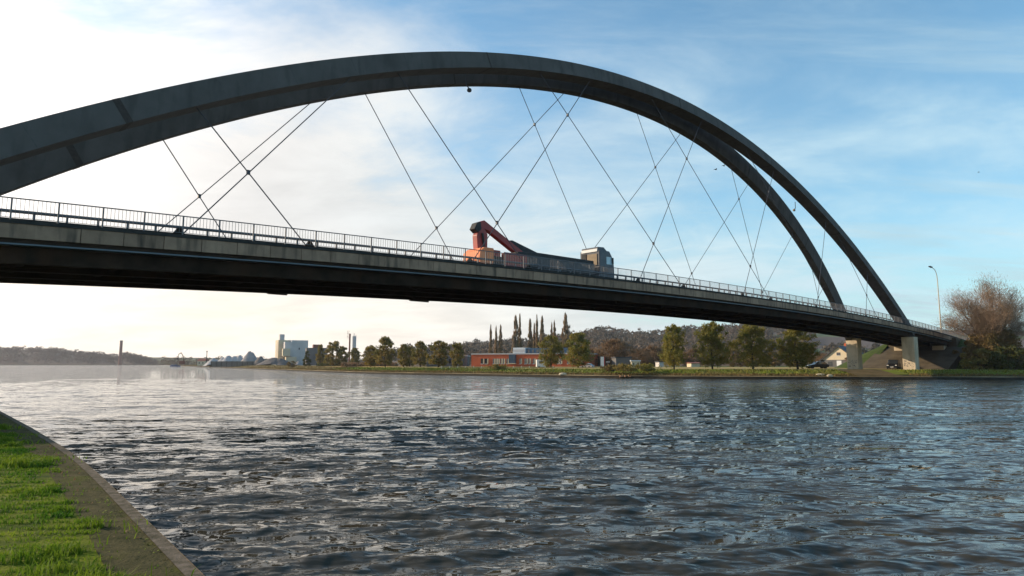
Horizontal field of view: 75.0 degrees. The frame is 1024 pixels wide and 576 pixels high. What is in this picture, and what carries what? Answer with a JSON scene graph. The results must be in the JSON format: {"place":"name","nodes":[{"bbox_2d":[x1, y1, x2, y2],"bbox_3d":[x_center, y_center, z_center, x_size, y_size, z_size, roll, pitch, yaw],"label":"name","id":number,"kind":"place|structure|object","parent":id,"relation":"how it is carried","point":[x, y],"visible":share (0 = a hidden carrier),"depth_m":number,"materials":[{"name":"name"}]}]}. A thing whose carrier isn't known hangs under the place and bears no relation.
{"place":"outdoors","nodes":[
{"label":"outdoors","id":0,"kind":"place"},
{"bbox_2d":[0,352,146,364],"bbox_3d":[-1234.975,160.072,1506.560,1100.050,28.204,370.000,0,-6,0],"label":"wooded hill","id":1,"kind":"structure","parent":0,"point":[32,362],"depth_m":1355.39,"materials":[{"name":"green plant"}]},
{"bbox_2d":[0,345,160,364],"bbox_3d":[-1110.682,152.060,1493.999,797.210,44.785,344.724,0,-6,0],"label":"wood","id":2,"kind":"object","parent":1,"relation":"on","point":[83,355],"visible":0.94,"depth_m":1392.33,"materials":[{"name":"green plant"}]},
{"bbox_2d":[0,414,184,575],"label":"towpath","id":3,"kind":"structure","parent":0,"point":[134,559],"depth_m":8.14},
{"bbox_2d":[4,420,145,556],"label":"leaf litter","id":4,"kind":"object","parent":3,"relation":"on","point":[74,479],"visible":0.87,"depth_m":11.16,"materials":[{"name":"brown plant"}]},
{"bbox_2d":[0,419,159,559],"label":"moss","id":5,"kind":"object","parent":3,"relation":"on","point":[41,500],"visible":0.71,"depth_m":9.12,"materials":[{"name":"green plant"}]},
{"bbox_2d":[0,417,169,569],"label":"grit","id":6,"kind":"object","parent":3,"relation":"on","point":[95,498],"visible":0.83,"depth_m":9.40,"materials":[{"name":"grey gravel"}]},
{"bbox_2d":[0,411,203,575],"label":"quay edge","id":7,"kind":"object","parent":3,"relation":"on","point":[178,559],"visible":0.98,"depth_m":8.51,"materials":[{"name":"concrete"}]},
{"bbox_2d":[0,416,196,575],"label":"grass bank","id":8,"kind":"structure","parent":0,"point":[85,540],"depth_m":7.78,"materials":[{"name":"plant"}]},
{"bbox_2d":[0,51,969,369],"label":"arch bridge","id":9,"kind":"structure","parent":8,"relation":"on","point":[36,251],"depth_m":48.33,"materials":[{"name":"metal"}]},
{"bbox_2d":[465,74,471,91],"bbox_3d":[-3.712,-17.527,56.994,0.379,1.535,0.679,-3,-7,27],"label":"hanging lamp","id":10,"kind":"object","parent":9,"relation":"hanging from","point":[469,89],"visible":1,"depth_m":56.87,"materials":[{"name":"metal"}]},
{"bbox_2d":[463,220,613,277],"bbox_3d":[2.668,-2.932,61.495,18.610,4.771,2.850,5,-8,-43],"label":"crane truck","id":11,"kind":"object","parent":9,"relation":"on","point":[594,256],"visible":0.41,"depth_m":59.27,"materials":[{"name":"grey paint"}]},
{"bbox_2d":[928,266,941,330],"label":"street lamp","id":12,"kind":"object","parent":9,"relation":"on","point":[938,296],"visible":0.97,"depth_m":136.72,"materials":[{"name":"metal"}]},
{"bbox_2d":[1,414,204,575],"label":"quay wall face","id":13,"kind":"object","parent":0,"point":[122,496],"visible":0.07,"depth_m":9.68},
{"bbox_2d":[176,353,184,363],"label":"material crane","id":14,"kind":"object","parent":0,"point":[181,362],"visible":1,"depth_m":556.41,"materials":[{"name":"grey metal"}]},
{"bbox_2d":[151,357,361,363],"bbox_3d":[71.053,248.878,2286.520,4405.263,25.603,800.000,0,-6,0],"label":"hills","id":15,"kind":"structure","parent":0,"point":[192,359],"depth_m":2246.45,"materials":[{"name":"green plant"}]},
{"bbox_2d":[185,365,340,369],"bbox_3d":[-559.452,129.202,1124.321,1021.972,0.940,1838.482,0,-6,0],"label":"rough bank","id":16,"kind":"structure","parent":0,"point":[284,367],"depth_m":279.88,"materials":[{"name":"green plant"}]},
{"bbox_2d":[197,358,208,365],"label":"quay house","id":17,"kind":"structure","parent":16,"relation":"on","point":[201,361],"depth_m":536.75,"materials":[{"name":"grey tile"}]},
{"bbox_2d":[203,358,216,365],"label":"gravel heap","id":18,"kind":"object","parent":16,"relation":"on","point":[208,363],"visible":0.63,"depth_m":475.21,"materials":[{"name":"grey gravel"}]},
{"bbox_2d":[286,361,297,367],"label":"bush","id":19,"kind":"object","parent":16,"relation":"on","point":[289,364],"visible":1,"depth_m":233.93,"materials":[{"name":"green plant"}]},
{"bbox_2d":[193,364,804,366],"bbox_3d":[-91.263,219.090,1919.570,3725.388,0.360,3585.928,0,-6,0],"label":"field","id":20,"kind":"structure","parent":0,"point":[603,366],"depth_m":291.07,"materials":[{"name":"green plant"}]},
{"bbox_2d":[155,355,364,365],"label":"quay scrub","id":21,"kind":"object","parent":20,"relation":"on","point":[187,362],"visible":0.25,"depth_m":590.98,"materials":[{"name":"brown plant"}]},
{"bbox_2d":[275,334,326,364],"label":"silo building","id":22,"kind":"structure","parent":20,"relation":"on","point":[292,350],"depth_m":497.33,"materials":[{"name":"white concrete"}]},
{"bbox_2d":[347,331,355,362],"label":"twin stacks","id":23,"kind":"object","parent":20,"relation":"on","point":[354,342],"visible":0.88,"depth_m":447.90,"materials":[{"name":"grey concrete"}]},
{"bbox_2d":[349,347,360,362],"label":"tree","id":24,"kind":"object","parent":20,"relation":"on","point":[355,357],"visible":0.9,"depth_m":297.51,"materials":[{"name":"green plant"}]},
{"bbox_2d":[427,355,469,365],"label":"grey shed","id":25,"kind":"structure","parent":20,"relation":"on","point":[465,360],"depth_m":213.71,"materials":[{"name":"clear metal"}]},
{"bbox_2d":[488,324,492,352],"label":"poplar tree","id":26,"kind":"object","parent":20,"relation":"on","point":[490,341],"visible":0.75,"depth_m":269.06,"materials":[{"name":"green plant"}]},
{"bbox_2d":[494,327,497,352],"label":"poplar tree","id":27,"kind":"object","parent":20,"relation":"on","point":[496,343],"visible":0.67,"depth_m":274.14,"materials":[{"name":"green plant"}]},
{"bbox_2d":[498,324,502,352],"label":"poplar tree","id":28,"kind":"object","parent":20,"relation":"on","point":[500,343],"visible":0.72,"depth_m":268.97,"materials":[{"name":"green plant"}]},
{"bbox_2d":[511,315,519,351],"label":"poplar tree","id":29,"kind":"object","parent":20,"relation":"on","point":[515,344],"visible":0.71,"depth_m":259.13,"materials":[{"name":"green plant"}]},
{"bbox_2d":[518,313,522,347],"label":"poplar tree","id":30,"kind":"object","parent":20,"relation":"on","point":[520,340],"visible":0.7,"depth_m":261.38,"materials":[{"name":"green plant"}]},
{"bbox_2d":[526,318,532,347],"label":"poplar tree","id":31,"kind":"object","parent":20,"relation":"on","point":[530,342],"visible":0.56,"depth_m":267.15,"materials":[{"name":"green plant"}]},
{"bbox_2d":[471,348,597,366],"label":"brick building","id":32,"kind":"structure","parent":20,"relation":"on","point":[523,357],"depth_m":199.81,"materials":[{"name":"red brick"}]},
{"bbox_2d":[513,349,524,351],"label":"sign","id":33,"kind":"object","parent":32,"relation":"in","point":[514,350],"depth_m":200.88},
{"bbox_2d":[533,322,535,347],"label":"poplar tree","id":34,"kind":"object","parent":20,"relation":"on","point":[534,338],"visible":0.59,"depth_m":274.22,"materials":[{"name":"green plant"}]},
{"bbox_2d":[535,314,538,347],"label":"poplar tree","id":35,"kind":"object","parent":20,"relation":"on","point":[536,339],"visible":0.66,"depth_m":271.29,"materials":[{"name":"green plant"}]},
{"bbox_2d":[539,316,544,347],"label":"poplar tree","id":36,"kind":"object","parent":20,"relation":"on","point":[542,335],"visible":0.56,"depth_m":261.31,"materials":[{"name":"green plant"}]},
{"bbox_2d":[552,320,555,340],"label":"poplar tree","id":37,"kind":"object","parent":20,"relation":"on","point":[554,331],"visible":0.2,"depth_m":267.58,"materials":[{"name":"green plant"}]},
{"bbox_2d":[559,312,569,347],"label":"poplar tree","id":38,"kind":"object","parent":20,"relation":"on","point":[566,335],"visible":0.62,"depth_m":257.25,"materials":[{"name":"green plant"}]},
{"bbox_2d":[593,337,639,365],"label":"brown tree","id":39,"kind":"object","parent":20,"relation":"on","point":[617,343],"visible":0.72,"depth_m":201.75,"materials":[{"name":"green plant"}]},
{"bbox_2d":[611,357,631,364],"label":"dark shed","id":40,"kind":"structure","parent":20,"relation":"on","point":[618,360],"depth_m":188.89,"materials":[{"name":"stone"}]},
{"bbox_2d":[629,360,640,366],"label":"white hut","id":41,"kind":"object","parent":20,"relation":"on","point":[633,362],"visible":0.54,"depth_m":186.81,"materials":[{"name":"paint"}]},
{"bbox_2d":[626,349,653,363],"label":"brown tree","id":42,"kind":"object","parent":20,"relation":"on","point":[643,358],"visible":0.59,"depth_m":227.20,"materials":[{"name":"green plant"}]},
{"bbox_2d":[638,345,665,366],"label":"brown tree","id":43,"kind":"object","parent":20,"relation":"on","point":[655,350],"visible":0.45,"depth_m":232.02,"materials":[{"name":"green plant"}]},
{"bbox_2d":[655,361,664,366],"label":"farm hut","id":44,"kind":"object","parent":20,"relation":"on","point":[660,363],"visible":0.64,"depth_m":188.82,"materials":[{"name":"stone"}]},
{"bbox_2d":[687,362,699,366],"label":"white shed","id":45,"kind":"structure","parent":20,"relation":"on","point":[693,364],"depth_m":198.73,"materials":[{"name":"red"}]},
{"bbox_2d":[682,348,705,366],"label":"brown tree","id":46,"kind":"object","parent":20,"relation":"on","point":[690,358],"visible":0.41,"depth_m":232.42,"materials":[{"name":"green plant"}]},
{"bbox_2d":[725,347,746,366],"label":"yellow tree","id":47,"kind":"object","parent":20,"relation":"on","point":[736,354],"visible":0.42,"depth_m":217.61,"materials":[{"name":"brown plant"}]},
{"bbox_2d":[728,351,761,366],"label":"brown tree","id":48,"kind":"object","parent":20,"relation":"on","point":[741,365],"visible":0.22,"depth_m":247.96,"materials":[{"name":"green plant"}]},
{"bbox_2d":[762,352,783,366],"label":"yellow tree","id":49,"kind":"object","parent":20,"relation":"on","point":[777,362],"visible":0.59,"depth_m":212.97,"materials":[{"name":"brown plant"}]},
{"bbox_2d":[813,353,826,361],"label":"brown tree","id":50,"kind":"object","parent":20,"relation":"on","point":[820,357],"visible":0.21,"depth_m":208.66,"materials":[{"name":"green plant"}]},
{"bbox_2d":[820,343,862,366],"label":"gabled house","id":51,"kind":"structure","parent":20,"relation":"on","point":[836,356],"depth_m":174.64,"materials":[{"name":"paint"}]},
{"bbox_2d":[0,364,1023,575],"bbox_3d":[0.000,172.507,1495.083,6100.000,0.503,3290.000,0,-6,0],"label":"water","id":52,"kind":"structure","parent":0,"point":[209,471],"depth_m":15.91,"materials":[{"name":"blue liquid"}]},
{"bbox_2d":[0,0,1023,358],"label":"sky","id":53,"kind":"structure","parent":0,"point":[889,114],"materials":[{"name":"blue"}]},
{"bbox_2d":[205,366,979,376],"bbox_3d":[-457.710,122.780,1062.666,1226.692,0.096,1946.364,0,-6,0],"label":"bank edge","id":54,"kind":"object","parent":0,"point":[648,375],"visible":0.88,"depth_m":109.67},
{"bbox_2d":[193,366,1023,379],"bbox_3d":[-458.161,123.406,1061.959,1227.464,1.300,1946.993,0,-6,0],"label":"revetment","id":55,"kind":"object","parent":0,"point":[872,378],"visible":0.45,"depth_m":111.13,"materials":[{"name":"grey stone"}]},
{"bbox_2d":[210,366,1023,376],"bbox_3d":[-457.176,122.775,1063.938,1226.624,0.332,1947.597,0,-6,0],"label":"bank slope","id":56,"kind":"structure","parent":0,"point":[767,374],"depth_m":110.89,"materials":[{"name":"green plant"}]},
{"bbox_2d":[600,364,620,372],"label":"bush","id":57,"kind":"object","parent":56,"relation":"on","point":[608,368],"visible":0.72,"depth_m":119.47,"materials":[{"name":"green plant"}]},
{"bbox_2d":[611,362,650,372],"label":"bush","id":58,"kind":"object","parent":56,"relation":"on","point":[625,368],"visible":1,"depth_m":115.59,"materials":[{"name":"green plant"}]},
{"bbox_2d":[636,363,660,372],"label":"bush","id":59,"kind":"object","parent":56,"relation":"on","point":[651,369],"visible":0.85,"depth_m":117.35,"materials":[{"name":"green plant"}]},
{"bbox_2d":[268,365,1016,369],"bbox_3d":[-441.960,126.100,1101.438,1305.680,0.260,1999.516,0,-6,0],"label":"meadow","id":60,"kind":"structure","parent":0,"point":[756,368],"depth_m":144.37,"materials":[{"name":"green plant"}]},
{"bbox_2d":[216,355,242,360],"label":"gravel heap","id":61,"kind":"object","parent":60,"relation":"on","point":[234,358],"visible":0.26,"depth_m":495.19,"materials":[{"name":"grey gravel"}]},
{"bbox_2d":[211,361,254,366],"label":"quay wall","id":62,"kind":"structure","parent":60,"relation":"on","point":[228,363],"depth_m":397.46,"materials":[{"name":"grey concrete"}]},
{"bbox_2d":[242,351,256,360],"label":"gravel heap","id":63,"kind":"object","parent":60,"relation":"on","point":[249,356],"visible":0.42,"depth_m":465.28,"materials":[{"name":"grey gravel"}]},
{"bbox_2d":[255,356,265,364],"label":"gravel heap","id":64,"kind":"object","parent":60,"relation":"on","point":[260,359],"visible":0.43,"depth_m":435.65,"materials":[{"name":"grey gravel"}]},
{"bbox_2d":[256,358,291,364],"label":"gravel heap","id":65,"kind":"object","parent":60,"relation":"on","point":[275,361],"visible":0.81,"depth_m":418.15,"materials":[{"name":"grey gravel"}]},
{"bbox_2d":[302,351,311,365],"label":"conifer","id":66,"kind":"object","parent":60,"relation":"on","point":[305,358],"visible":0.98,"depth_m":297.94,"materials":[{"name":"green plant"}]},
{"bbox_2d":[315,344,324,363],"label":"tree","id":67,"kind":"object","parent":60,"relation":"on","point":[319,356],"visible":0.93,"depth_m":287.90,"materials":[{"name":"green plant"}]},
{"bbox_2d":[316,363,339,365],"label":"hedge","id":68,"kind":"object","parent":60,"relation":"on","point":[322,364],"visible":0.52,"depth_m":281.36,"materials":[{"name":"green plant"}]},
{"bbox_2d":[323,341,342,365],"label":"tree","id":69,"kind":"object","parent":60,"relation":"on","point":[329,358],"visible":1,"depth_m":276.78,"materials":[{"name":"green plant"}]},
{"bbox_2d":[334,346,349,364],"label":"tree","id":70,"kind":"object","parent":60,"relation":"on","point":[345,353],"visible":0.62,"depth_m":283.08,"materials":[{"name":"green plant"}]},
{"bbox_2d":[361,345,376,366],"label":"tree","id":71,"kind":"object","parent":60,"relation":"on","point":[369,359],"visible":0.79,"depth_m":222.93,"materials":[{"name":"green plant"}]},
{"bbox_2d":[340,362,398,366],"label":"hedge","id":72,"kind":"object","parent":60,"relation":"on","point":[354,364],"visible":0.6,"depth_m":237.32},
{"bbox_2d":[371,336,396,366],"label":"tree","id":73,"kind":"object","parent":60,"relation":"on","point":[385,351],"visible":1,"depth_m":213.09,"materials":[{"name":"green plant"}]},
{"bbox_2d":[397,344,410,366],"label":"tree","id":74,"kind":"object","parent":60,"relation":"on","point":[403,359],"visible":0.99,"depth_m":203.34,"materials":[{"name":"green plant"}]},
{"bbox_2d":[406,346,414,366],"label":"tree","id":75,"kind":"object","parent":60,"relation":"on","point":[410,356],"visible":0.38,"depth_m":213.36,"materials":[{"name":"green plant"}]},
{"bbox_2d":[410,341,429,366],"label":"tree","id":76,"kind":"object","parent":60,"relation":"on","point":[418,353],"visible":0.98,"depth_m":198.24,"materials":[{"name":"green plant"}]},
{"bbox_2d":[425,340,450,366],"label":"tree","id":77,"kind":"object","parent":60,"relation":"on","point":[442,346],"visible":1,"depth_m":187.96,"materials":[{"name":"green plant"}]},
{"bbox_2d":[449,342,464,366],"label":"tree","id":78,"kind":"object","parent":60,"relation":"on","point":[459,352],"visible":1,"depth_m":178.62,"materials":[{"name":"green plant"}]},
{"bbox_2d":[441,366,554,368],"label":"fence","id":79,"kind":"object","parent":60,"relation":"on","point":[491,367],"visible":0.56,"depth_m":158.84,"materials":[{"name":"metal"}]},
{"bbox_2d":[536,360,544,366],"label":"white van","id":80,"kind":"object","parent":60,"relation":"on","point":[538,364],"visible":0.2,"depth_m":172.95,"materials":[{"name":"paint"}]},
{"bbox_2d":[537,334,565,366],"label":"tree","id":81,"kind":"object","parent":60,"relation":"on","point":[553,356],"visible":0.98,"depth_m":163.59,"materials":[{"name":"green plant"}]},
{"bbox_2d":[561,332,595,367],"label":"tree","id":82,"kind":"object","parent":60,"relation":"on","point":[577,348],"visible":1,"depth_m":158.01,"materials":[{"name":"green plant"}]},
{"bbox_2d":[580,363,594,366],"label":"parked car","id":83,"kind":"object","parent":60,"relation":"on","point":[589,365],"visible":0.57,"depth_m":168.01,"materials":[{"name":"silver metal"}]},
{"bbox_2d":[600,357,604,367],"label":"banner sign","id":84,"kind":"object","parent":60,"relation":"on","point":[602,361],"visible":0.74,"depth_m":149.05,"materials":[{"name":"white paint"}]},
{"bbox_2d":[657,323,688,368],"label":"tree","id":85,"kind":"object","parent":60,"relation":"on","point":[676,339],"visible":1,"depth_m":128.68,"materials":[{"name":"green plant"}]},
{"bbox_2d":[691,321,732,368],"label":"tree","id":86,"kind":"object","parent":60,"relation":"on","point":[709,337],"visible":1,"depth_m":128.73,"materials":[{"name":"green plant"}]},
{"bbox_2d":[727,324,777,368],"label":"tree","id":87,"kind":"object","parent":60,"relation":"on","point":[750,349],"visible":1,"depth_m":128.49,"materials":[{"name":"green plant"}]},
{"bbox_2d":[773,329,820,368],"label":"tree","id":88,"kind":"object","parent":60,"relation":"on","point":[801,355],"visible":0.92,"depth_m":128.44,"materials":[{"name":"green plant"}]},
{"bbox_2d":[805,361,828,367],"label":"parked car","id":89,"kind":"object","parent":60,"relation":"on","point":[821,364],"visible":0.83,"depth_m":136.25,"materials":[{"name":"black paint"}]},
{"bbox_2d":[886,360,900,368],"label":"parked car","id":90,"kind":"object","parent":60,"relation":"on","point":[893,364],"visible":0.91,"depth_m":129.18,"materials":[{"name":"black paint"}]},
{"bbox_2d":[951,341,972,359],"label":"bush","id":91,"kind":"object","parent":60,"relation":"on","point":[956,351],"visible":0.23,"depth_m":132.04,"materials":[{"name":"yellow plant"}]},
{"bbox_2d":[959,348,993,369],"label":"bush","id":92,"kind":"object","parent":60,"relation":"on","point":[972,362],"visible":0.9,"depth_m":120.38,"materials":[{"name":"green plant"}]},
{"bbox_2d":[933,272,1023,368],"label":"willow tree","id":93,"kind":"object","parent":60,"relation":"on","point":[988,321],"visible":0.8,"depth_m":124.58,"materials":[{"name":"brown plant"}]},
{"bbox_2d":[979,345,1023,369],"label":"bush","id":94,"kind":"object","parent":60,"relation":"on","point":[998,360],"visible":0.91,"depth_m":118.12,"materials":[{"name":"green plant"}]},
{"bbox_2d":[273,330,1023,365],"bbox_3d":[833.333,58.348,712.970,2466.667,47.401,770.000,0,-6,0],"label":"hills","id":95,"kind":"structure","parent":0,"point":[825,339],"depth_m":594.54,"materials":[{"name":"green plant"}]},
{"bbox_2d":[362,323,879,365],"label":"hill wood","id":96,"kind":"object","parent":95,"relation":"on","point":[597,336],"visible":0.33,"depth_m":556.00,"materials":[{"name":"green plant"}]},
{"bbox_2d":[333,367,1023,374],"bbox_3d":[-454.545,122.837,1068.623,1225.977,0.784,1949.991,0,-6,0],"label":"grass verge","id":97,"kind":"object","parent":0,"point":[890,371],"depth_m":116.00,"materials":[{"name":"green plant"}]},
{"bbox_2d":[484,364,507,369],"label":"bush","id":98,"kind":"object","parent":97,"relation":"on","point":[498,366],"visible":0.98,"depth_m":146.49,"materials":[{"name":"green plant"}]},
{"bbox_2d":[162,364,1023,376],"bbox_3d":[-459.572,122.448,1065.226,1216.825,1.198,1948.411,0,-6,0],"label":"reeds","id":99,"kind":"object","parent":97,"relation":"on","point":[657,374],"visible":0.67,"depth_m":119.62,"materials":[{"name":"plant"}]},
{"bbox_2d":[841,370,901,375],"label":"bank apron","id":100,"kind":"object","parent":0,"point":[870,372],"visible":0.97,"depth_m":111.82,"materials":[{"name":"grey concrete"}]},
{"bbox_2d":[834,339,1023,368],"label":"embankment","id":101,"kind":"structure","parent":0,"point":[866,356],"depth_m":144.70,"materials":[{"name":"green plant"}]},
{"bbox_3d":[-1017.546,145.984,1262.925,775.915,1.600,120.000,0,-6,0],"label":"far shore","id":102,"kind":"structure","parent":0,"visible":0},
{"bbox_2d":[118,340,122,364],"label":"brick chimney","id":103,"kind":"object","parent":102,"relation":"on","point":[120,353],"visible":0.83,"depth_m":1292.00,"materials":[{"name":"brick"}]}
]}

